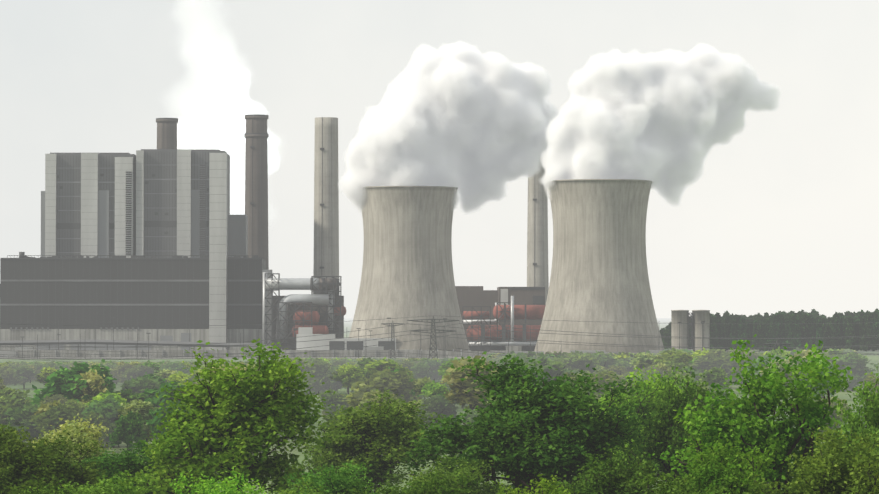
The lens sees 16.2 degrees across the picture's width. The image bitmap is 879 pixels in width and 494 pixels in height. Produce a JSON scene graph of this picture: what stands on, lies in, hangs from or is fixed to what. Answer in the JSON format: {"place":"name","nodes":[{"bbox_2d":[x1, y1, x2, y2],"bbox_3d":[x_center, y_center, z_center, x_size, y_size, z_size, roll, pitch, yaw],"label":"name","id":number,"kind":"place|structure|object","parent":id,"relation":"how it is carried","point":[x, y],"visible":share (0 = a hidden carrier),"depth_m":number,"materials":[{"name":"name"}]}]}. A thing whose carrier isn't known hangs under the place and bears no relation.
{"place":"outdoors","nodes":[
{"label":"outdoors","id":0,"kind":"place"},
{"bbox_2d":[41,153,135,257],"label":"boiler house","id":1,"kind":"structure","parent":0,"point":[88,203],"depth_m":2143.28,"materials":[{"name":"metal"}]},
{"bbox_2d":[136,149,229,257],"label":"boiler house","id":2,"kind":"structure","parent":0,"point":[172,201],"depth_m":2147.04,"materials":[{"name":"metal"}]},
{"bbox_2d":[0,350,727,358],"bbox_3d":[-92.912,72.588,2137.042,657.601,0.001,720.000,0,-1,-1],"label":"ground","id":3,"kind":"structure","parent":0,"point":[207,357],"depth_m":1837.54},
{"bbox_2d":[209,153,226,349],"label":"lift tower","id":4,"kind":"structure","parent":3,"relation":"on","point":[218,239],"depth_m":2067.71,"materials":[{"name":"grey concrete"}]},
{"bbox_2d":[228,215,247,257],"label":"bunker block","id":5,"kind":"structure","parent":3,"relation":"on","point":[237,234],"depth_m":2198.00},
{"bbox_2d":[262,270,345,349],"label":"flue gas ductwork","id":6,"kind":"object","parent":3,"relation":"on","point":[323,301],"visible":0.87,"depth_m":2054.20,"materials":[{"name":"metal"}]},
{"bbox_2d":[0,316,727,358],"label":"site clutter","id":7,"kind":"object","parent":3,"relation":"on","point":[162,348],"visible":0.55,"depth_m":1857.71,"materials":[{"name":"metal"}]},
{"bbox_2d":[296,327,461,355],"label":"switchgear building","id":8,"kind":"structure","parent":3,"relation":"on","point":[322,342],"depth_m":1957.74,"materials":[{"name":"concrete"}]},
{"bbox_2d":[0,318,878,493],"bbox_3d":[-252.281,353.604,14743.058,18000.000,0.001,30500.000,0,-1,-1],"label":"ground","id":9,"kind":"structure","parent":0,"point":[664,322],"depth_m":975.19,"materials":[{"name":"green plant"}]},
{"bbox_2d":[0,364,22,385],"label":"belt tree","id":10,"kind":"object","parent":9,"relation":"on","point":[7,373],"visible":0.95,"depth_m":1038.63,"materials":[{"name":"green plant"}]},
{"bbox_2d":[0,387,32,426],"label":"tree","id":11,"kind":"object","parent":9,"relation":"on","point":[14,398],"visible":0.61,"depth_m":598.41,"materials":[{"name":"green plant"}]},
{"bbox_2d":[4,402,42,442],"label":"tree","id":12,"kind":"object","parent":9,"relation":"on","point":[21,416],"visible":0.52,"depth_m":590.20,"materials":[{"name":"green plant"}]},
{"bbox_2d":[13,366,36,388],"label":"belt tree","id":13,"kind":"object","parent":9,"relation":"on","point":[25,374],"visible":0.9,"depth_m":1051.11,"materials":[{"name":"green plant"}]},
{"bbox_2d":[5,474,83,493],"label":"bush","id":14,"kind":"object","parent":9,"relation":"on","point":[47,491],"visible":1,"depth_m":239.70,"materials":[{"name":"green plant"}]},
{"bbox_2d":[35,366,57,383],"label":"belt tree","id":15,"kind":"object","parent":9,"relation":"on","point":[41,377],"visible":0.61,"depth_m":1052.99,"materials":[{"name":"green plant"}]},
{"bbox_2d":[0,424,114,493],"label":"tree","id":16,"kind":"object","parent":9,"relation":"on","point":[25,462],"visible":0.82,"depth_m":280.45,"materials":[{"name":"green plant"}]},
{"bbox_2d":[29,404,90,439],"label":"tree","id":17,"kind":"object","parent":9,"relation":"on","point":[46,419],"visible":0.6,"depth_m":559.29,"materials":[{"name":"green plant"}]},
{"bbox_2d":[26,359,117,404],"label":"tree","id":18,"kind":"object","parent":9,"relation":"on","point":[58,382],"visible":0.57,"depth_m":685.89,"materials":[{"name":"green plant"}]},
{"bbox_2d":[32,413,113,471],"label":"tree foliage","id":19,"kind":"object","parent":9,"relation":"on","point":[76,430],"visible":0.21,"depth_m":326.55,"materials":[{"name":"green plant"}]},
{"bbox_2d":[57,399,88,417],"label":"tree","id":20,"kind":"object","parent":9,"relation":"on","point":[75,403],"visible":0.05,"depth_m":592.14,"materials":[{"name":"green plant"}]},
{"bbox_2d":[72,369,107,403],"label":"tree","id":21,"kind":"object","parent":9,"relation":"on","point":[90,377],"visible":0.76,"depth_m":681.88,"materials":[{"name":"green plant"}]},
{"bbox_2d":[24,469,168,493],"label":"bush","id":22,"kind":"object","parent":9,"relation":"on","point":[119,485],"visible":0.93,"depth_m":247.71,"materials":[{"name":"green plant"}]},
{"bbox_2d":[82,411,111,441],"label":"tree","id":23,"kind":"object","parent":9,"relation":"on","point":[94,421],"visible":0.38,"depth_m":573.25,"materials":[{"name":"green plant"}]},
{"bbox_2d":[81,395,122,446],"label":"tree","id":24,"kind":"object","parent":9,"relation":"on","point":[108,407],"visible":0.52,"depth_m":584.45,"materials":[{"name":"green plant"}]},
{"bbox_2d":[85,391,126,406],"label":"tree","id":25,"kind":"object","parent":9,"relation":"on","point":[119,398],"visible":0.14,"depth_m":669.29,"materials":[{"name":"green plant"}]},
{"bbox_2d":[112,363,134,382],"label":"belt tree","id":26,"kind":"object","parent":9,"relation":"on","point":[118,371],"visible":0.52,"depth_m":1069.68,"materials":[{"name":"green plant"}]},
{"bbox_2d":[108,410,147,449],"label":"tree","id":27,"kind":"object","parent":9,"relation":"on","point":[129,426],"visible":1,"depth_m":559.51,"materials":[{"name":"green plant"}]},
{"bbox_2d":[0,252,265,349],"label":"turbine hall","id":28,"kind":"structure","parent":9,"relation":"on","point":[44,294],"depth_m":2080.55,"materials":[{"name":"metal"}]},
{"bbox_2d":[116,387,149,403],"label":"tree","id":29,"kind":"object","parent":9,"relation":"on","point":[128,395],"visible":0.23,"depth_m":686.07,"materials":[{"name":"green plant"}]},
{"bbox_2d":[114,399,158,433],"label":"tree","id":30,"kind":"object","parent":9,"relation":"on","point":[135,406],"visible":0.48,"depth_m":581.05,"materials":[{"name":"green plant"}]},
{"bbox_2d":[122,365,156,380],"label":"belt tree","id":31,"kind":"object","parent":9,"relation":"on","point":[135,372],"visible":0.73,"depth_m":1047.43,"materials":[{"name":"green plant"}]},
{"bbox_2d":[120,375,160,396],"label":"tree","id":32,"kind":"object","parent":9,"relation":"on","point":[141,384],"visible":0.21,"depth_m":692.79,"materials":[{"name":"green plant"}]},
{"bbox_2d":[64,439,223,493],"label":"tree","id":33,"kind":"object","parent":9,"relation":"on","point":[127,460],"visible":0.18,"depth_m":306.02,"materials":[{"name":"green plant"}]},
{"bbox_2d":[156,118,177,148],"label":"chimney","id":34,"kind":"object","parent":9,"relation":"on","point":[166,133],"visible":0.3,"depth_m":2312.55,"materials":[{"name":"concrete"}]},
{"bbox_2d":[145,400,190,441],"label":"tree","id":35,"kind":"object","parent":9,"relation":"on","point":[154,421],"visible":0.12,"depth_m":552.04,"materials":[{"name":"green plant"}]},
{"bbox_2d":[143,378,194,409],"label":"tree","id":36,"kind":"object","parent":9,"relation":"on","point":[154,400],"visible":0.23,"depth_m":643.37,"materials":[{"name":"green plant"}]},
{"bbox_2d":[155,362,189,373],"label":"belt tree","id":37,"kind":"object","parent":9,"relation":"on","point":[173,367],"visible":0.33,"depth_m":1046.96,"materials":[{"name":"green plant"}]},
{"bbox_2d":[169,467,267,493],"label":"bush","id":38,"kind":"object","parent":9,"relation":"on","point":[228,489],"visible":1,"depth_m":253.58,"materials":[{"name":"green plant"}]},
{"bbox_2d":[123,338,345,493],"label":"tree","id":39,"kind":"object","parent":9,"relation":"on","point":[241,422],"visible":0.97,"depth_m":292.67,"materials":[{"name":"green plant"}]},
{"bbox_2d":[244,114,268,269],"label":"chimney","id":40,"kind":"object","parent":9,"relation":"on","point":[256,135],"visible":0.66,"depth_m":2252.47,"materials":[{"name":"concrete"}]},
{"bbox_2d":[268,477,338,493],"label":"bush","id":41,"kind":"object","parent":9,"relation":"on","point":[302,490],"visible":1,"depth_m":240.49,"materials":[{"name":"green plant"}]},
{"bbox_2d":[302,357,336,393],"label":"tree","id":42,"kind":"object","parent":9,"relation":"on","point":[318,370],"visible":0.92,"depth_m":974.12,"materials":[{"name":"green plant"}]},
{"bbox_2d":[313,117,338,278],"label":"concrete chimney","id":43,"kind":"object","parent":9,"relation":"on","point":[326,221],"visible":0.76,"depth_m":2222.85,"materials":[{"name":"concrete"}]},
{"bbox_2d":[322,365,345,392],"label":"tree","id":44,"kind":"object","parent":9,"relation":"on","point":[335,385],"visible":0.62,"depth_m":984.88,"materials":[{"name":"green plant"}]},
{"bbox_2d":[318,388,351,417],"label":"tree","id":45,"kind":"object","parent":9,"relation":"on","point":[336,398],"visible":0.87,"depth_m":705.36,"materials":[{"name":"green plant"}]},
{"bbox_2d":[282,460,391,493],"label":"bush","id":46,"kind":"object","parent":9,"relation":"on","point":[337,483],"visible":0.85,"depth_m":267.72,"materials":[{"name":"green plant"}]},
{"bbox_2d":[328,362,363,393],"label":"belt tree","id":47,"kind":"object","parent":9,"relation":"on","point":[349,373],"visible":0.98,"depth_m":977.07,"materials":[{"name":"green plant"}]},
{"bbox_2d":[270,388,443,492],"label":"tree","id":48,"kind":"object","parent":9,"relation":"on","point":[377,443],"visible":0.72,"depth_m":329.56,"materials":[{"name":"green plant"}]},
{"bbox_2d":[341,379,409,408],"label":"tree","id":49,"kind":"object","parent":9,"relation":"on","point":[353,402],"visible":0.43,"depth_m":680.63,"materials":[{"name":"green plant"}]},
{"bbox_2d":[355,390,399,416],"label":"tree","id":50,"kind":"object","parent":9,"relation":"on","point":[368,395],"visible":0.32,"depth_m":667.06,"materials":[{"name":"green plant"}]},
{"bbox_2d":[363,357,413,375],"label":"belt tree","id":51,"kind":"object","parent":9,"relation":"on","point":[380,365],"visible":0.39,"depth_m":984.05,"materials":[{"name":"green plant"}]},
{"bbox_2d":[350,368,427,402],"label":"tree","id":52,"kind":"object","parent":9,"relation":"on","point":[400,379],"visible":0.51,"depth_m":681.53,"materials":[{"name":"green plant"}]},
{"bbox_2d":[349,186,470,350],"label":"cooling tower","id":53,"kind":"structure","parent":9,"relation":"on","point":[407,268],"depth_m":1973.38,"materials":[{"name":"concrete"}]},
{"bbox_2d":[339,470,481,493],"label":"bush","id":54,"kind":"object","parent":9,"relation":"on","point":[433,486],"visible":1,"depth_m":243.56,"materials":[{"name":"green plant"}]},
{"bbox_2d":[410,362,435,379],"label":"belt tree","id":55,"kind":"object","parent":9,"relation":"on","point":[420,370],"visible":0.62,"depth_m":1051.94,"materials":[{"name":"green plant"}]},
{"bbox_2d":[413,377,436,395],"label":"tree","id":56,"kind":"object","parent":9,"relation":"on","point":[420,384],"visible":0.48,"depth_m":805.95,"materials":[{"name":"green plant"}]},
{"bbox_2d":[417,359,441,377],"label":"belt tree","id":57,"kind":"object","parent":9,"relation":"on","point":[432,364],"visible":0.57,"depth_m":1155.44,"materials":[{"name":"green plant"}]},
{"bbox_2d":[407,316,459,358],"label":"pylon","id":58,"kind":"object","parent":9,"relation":"on","point":[434,331],"visible":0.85,"depth_m":1498.65,"materials":[{"name":"grey metal"}]},
{"bbox_2d":[419,380,448,397],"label":"tree","id":59,"kind":"object","parent":9,"relation":"on","point":[433,388],"visible":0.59,"depth_m":800.06,"materials":[{"name":"green plant"}]},
{"bbox_2d":[415,394,457,424],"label":"hedge bush","id":60,"kind":"object","parent":9,"relation":"on","point":[440,404],"visible":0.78,"depth_m":662.68,"materials":[{"name":"green plant"}]},
{"bbox_2d":[0,315,878,379],"bbox_3d":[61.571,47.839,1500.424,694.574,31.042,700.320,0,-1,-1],"label":"overhead lines","id":61,"kind":"object","parent":9,"relation":"on","point":[50,359],"visible":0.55,"depth_m":1518.96,"materials":[{"name":"grey metal"}]},
{"bbox_2d":[373,453,506,493],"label":"bush","id":62,"kind":"object","parent":9,"relation":"on","point":[452,467],"visible":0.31,"depth_m":288.39,"materials":[{"name":"green plant"}]},
{"bbox_2d":[441,355,498,409],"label":"tree","id":63,"kind":"object","parent":9,"relation":"on","point":[459,387],"visible":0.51,"depth_m":665.39,"materials":[{"name":"green plant"}]},
{"bbox_2d":[455,286,545,350],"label":"plant","id":64,"kind":"object","parent":9,"relation":"on","point":[511,307],"visible":0.69,"depth_m":2083.72,"materials":[{"name":"metal"}]},
{"bbox_2d":[393,351,654,493],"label":"tree","id":65,"kind":"object","parent":9,"relation":"on","point":[525,431],"visible":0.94,"depth_m":295.63,"materials":[{"name":"green plant"}]},
{"bbox_2d":[491,474,578,493],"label":"bush","id":66,"kind":"object","parent":9,"relation":"on","point":[544,489],"visible":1,"depth_m":236.73,"materials":[{"name":"green plant"}]},
{"bbox_2d":[527,110,548,304],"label":"chimney","id":67,"kind":"object","parent":9,"relation":"on","point":[537,247],"visible":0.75,"depth_m":2346.87,"materials":[{"name":"concrete"}]},
{"bbox_2d":[512,353,565,384],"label":"hedge bush","id":68,"kind":"object","parent":9,"relation":"on","point":[547,363],"visible":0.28,"depth_m":767.16,"materials":[{"name":"green plant"}]},
{"bbox_2d":[552,351,603,373],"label":"hedge bush","id":69,"kind":"object","parent":9,"relation":"on","point":[578,362],"visible":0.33,"depth_m":963.56,"materials":[{"name":"green plant"}]},
{"bbox_2d":[534,179,663,353],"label":"cooling tower","id":70,"kind":"structure","parent":9,"relation":"on","point":[599,277],"depth_m":1875.20,"materials":[{"name":"concrete"}]},
{"bbox_2d":[542,441,659,493],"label":"bush","id":71,"kind":"object","parent":9,"relation":"on","point":[616,480],"visible":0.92,"depth_m":260.08,"materials":[{"name":"green plant"}]},
{"bbox_2d":[578,370,635,401],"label":"tree","id":72,"kind":"object","parent":9,"relation":"on","point":[605,376],"visible":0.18,"depth_m":685.26,"materials":[{"name":"green plant"}]},
{"bbox_2d":[586,352,628,368],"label":"bush","id":73,"kind":"object","parent":9,"relation":"on","point":[608,361],"visible":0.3,"depth_m":1044.97,"materials":[{"name":"green plant"}]},
{"bbox_2d":[629,352,657,370],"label":"hedge bush","id":74,"kind":"object","parent":9,"relation":"on","point":[646,360],"visible":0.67,"depth_m":1082.55,"materials":[{"name":"green plant"}]},
{"bbox_2d":[590,366,697,492],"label":"tree","id":75,"kind":"object","parent":9,"relation":"on","point":[647,402],"visible":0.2,"depth_m":341.12,"materials":[{"name":"green plant"}]},
{"bbox_2d":[650,347,692,365],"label":"hedge bush","id":76,"kind":"object","parent":9,"relation":"on","point":[678,355],"visible":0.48,"depth_m":1077.63,"materials":[{"name":"green plant"}]},
{"bbox_2d":[629,366,737,487],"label":"tree","id":77,"kind":"object","parent":9,"relation":"on","point":[672,432],"visible":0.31,"depth_m":299.13,"materials":[{"name":"green plant"}]},
{"bbox_2d":[671,310,709,350],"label":"silos","id":78,"kind":"object","parent":9,"relation":"on","point":[695,316],"visible":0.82,"depth_m":1977.33,"materials":[{"name":"concrete"}]},
{"bbox_2d":[629,468,754,493],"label":"bush","id":79,"kind":"object","parent":9,"relation":"on","point":[679,487],"visible":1,"depth_m":229.87,"materials":[{"name":"green plant"}]},
{"bbox_2d":[710,314,716,349],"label":"conifer","id":80,"kind":"object","parent":9,"relation":"on","point":[712,334],"visible":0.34,"depth_m":2143.44,"materials":[{"name":"green plant"}]},
{"bbox_2d":[696,366,730,390],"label":"tree","id":81,"kind":"object","parent":9,"relation":"on","point":[717,375],"visible":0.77,"depth_m":962.57,"materials":[{"name":"green plant"}]},
{"bbox_2d":[688,349,742,389],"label":"belt tree","id":82,"kind":"object","parent":9,"relation":"on","point":[710,359],"visible":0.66,"depth_m":986.97,"materials":[{"name":"green plant"}]},
{"bbox_2d":[715,312,723,349],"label":"conifer","id":83,"kind":"object","parent":9,"relation":"on","point":[719,325],"visible":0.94,"depth_m":2152.53,"materials":[{"name":"green plant"}]},
{"bbox_2d":[723,314,731,350],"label":"conifer","id":84,"kind":"object","parent":9,"relation":"on","point":[727,328],"visible":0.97,"depth_m":2156.12,"materials":[{"name":"green plant"}]},
{"bbox_2d":[681,433,775,493],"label":"bush","id":85,"kind":"object","parent":9,"relation":"on","point":[717,470],"visible":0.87,"depth_m":239.29,"materials":[{"name":"green plant"}]},
{"bbox_2d":[729,315,738,349],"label":"conifer","id":86,"kind":"object","parent":9,"relation":"on","point":[734,330],"visible":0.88,"depth_m":2146.03,"materials":[{"name":"green plant"}]},
{"bbox_2d":[736,316,747,348],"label":"conifer","id":87,"kind":"object","parent":9,"relation":"on","point":[742,332],"visible":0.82,"depth_m":2139.84,"materials":[{"name":"green plant"}]},
{"bbox_2d":[756,322,765,351],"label":"conifer","id":88,"kind":"object","parent":9,"relation":"on","point":[760,334],"visible":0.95,"depth_m":2142.95,"materials":[{"name":"green plant"}]},
{"bbox_2d":[648,334,876,493],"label":"tree","id":89,"kind":"object","parent":9,"relation":"on","point":[784,439],"visible":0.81,"depth_m":260.19,"materials":[{"name":"green plant"}]},
{"bbox_2d":[763,318,772,350],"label":"conifer","id":90,"kind":"object","parent":9,"relation":"on","point":[767,328],"visible":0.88,"depth_m":2143.31,"materials":[{"name":"green plant"}]},
{"bbox_2d":[772,312,784,349],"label":"conifer","id":91,"kind":"object","parent":9,"relation":"on","point":[779,326],"visible":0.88,"depth_m":2151.34,"materials":[{"name":"green plant"}]},
{"bbox_2d":[760,359,799,399],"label":"tree","id":92,"kind":"object","parent":9,"relation":"on","point":[779,366],"visible":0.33,"depth_m":910.02,"materials":[{"name":"green plant"}]},
{"bbox_2d":[785,314,796,349],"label":"conifer","id":93,"kind":"object","parent":9,"relation":"on","point":[791,328],"visible":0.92,"depth_m":2141.13,"materials":[{"name":"green plant"}]},
{"bbox_2d":[792,316,802,349],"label":"conifer","id":94,"kind":"object","parent":9,"relation":"on","point":[797,330],"visible":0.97,"depth_m":2139.71,"materials":[{"name":"green plant"}]},
{"bbox_2d":[799,316,808,349],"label":"conifer","id":95,"kind":"object","parent":9,"relation":"on","point":[803,327],"visible":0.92,"depth_m":2158.03,"materials":[{"name":"green plant"}]},
{"bbox_2d":[806,314,815,348],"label":"conifer","id":96,"kind":"object","parent":9,"relation":"on","point":[810,324],"visible":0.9,"depth_m":2159.20,"materials":[{"name":"green plant"}]},
{"bbox_2d":[747,423,878,493],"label":"bush","id":97,"kind":"object","parent":9,"relation":"on","point":[837,469],"visible":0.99,"depth_m":232.13,"materials":[{"name":"green plant"}]},
{"bbox_2d":[815,320,823,349],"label":"conifer","id":98,"kind":"object","parent":9,"relation":"on","point":[819,331],"visible":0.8,"depth_m":2140.97,"materials":[{"name":"green plant"}]},
{"bbox_2d":[823,322,834,350],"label":"conifer","id":99,"kind":"object","parent":9,"relation":"on","point":[829,330],"visible":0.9,"depth_m":2144.29,"materials":[{"name":"green plant"}]},
{"bbox_2d":[832,312,841,349],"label":"conifer","id":100,"kind":"object","parent":9,"relation":"on","point":[837,337],"visible":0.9,"depth_m":2149.85,"materials":[{"name":"green plant"}]},
{"bbox_2d":[845,316,856,349],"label":"conifer","id":101,"kind":"object","parent":9,"relation":"on","point":[851,343],"visible":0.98,"depth_m":2143.32,"materials":[{"name":"green plant"}]},
{"bbox_2d":[832,352,878,390],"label":"belt tree","id":102,"kind":"object","parent":9,"relation":"on","point":[855,362],"visible":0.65,"depth_m":1017.25,"materials":[{"name":"green plant"}]},
{"bbox_2d":[834,364,878,480],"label":"tree","id":103,"kind":"object","parent":9,"relation":"on","point":[869,417],"visible":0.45,"depth_m":249.84,"materials":[{"name":"green plant"}]},
{"bbox_2d":[859,317,868,351],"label":"conifer","id":104,"kind":"object","parent":9,"relation":"on","point":[863,333],"visible":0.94,"depth_m":2143.42,"materials":[{"name":"green plant"}]},
{"bbox_2d":[866,313,873,350],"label":"conifer","id":105,"kind":"object","parent":9,"relation":"on","point":[870,322],"visible":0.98,"depth_m":2163.85,"materials":[{"name":"green plant"}]},
{"bbox_2d":[871,311,878,350],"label":"conifer","id":106,"kind":"object","parent":9,"relation":"on","point":[874,341],"visible":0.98,"depth_m":2147.52,"materials":[{"name":"green plant"}]},
{"bbox_2d":[0,0,878,317],"label":"sky","id":107,"kind":"structure","parent":0,"point":[753,125],"materials":[{"name":"white"}]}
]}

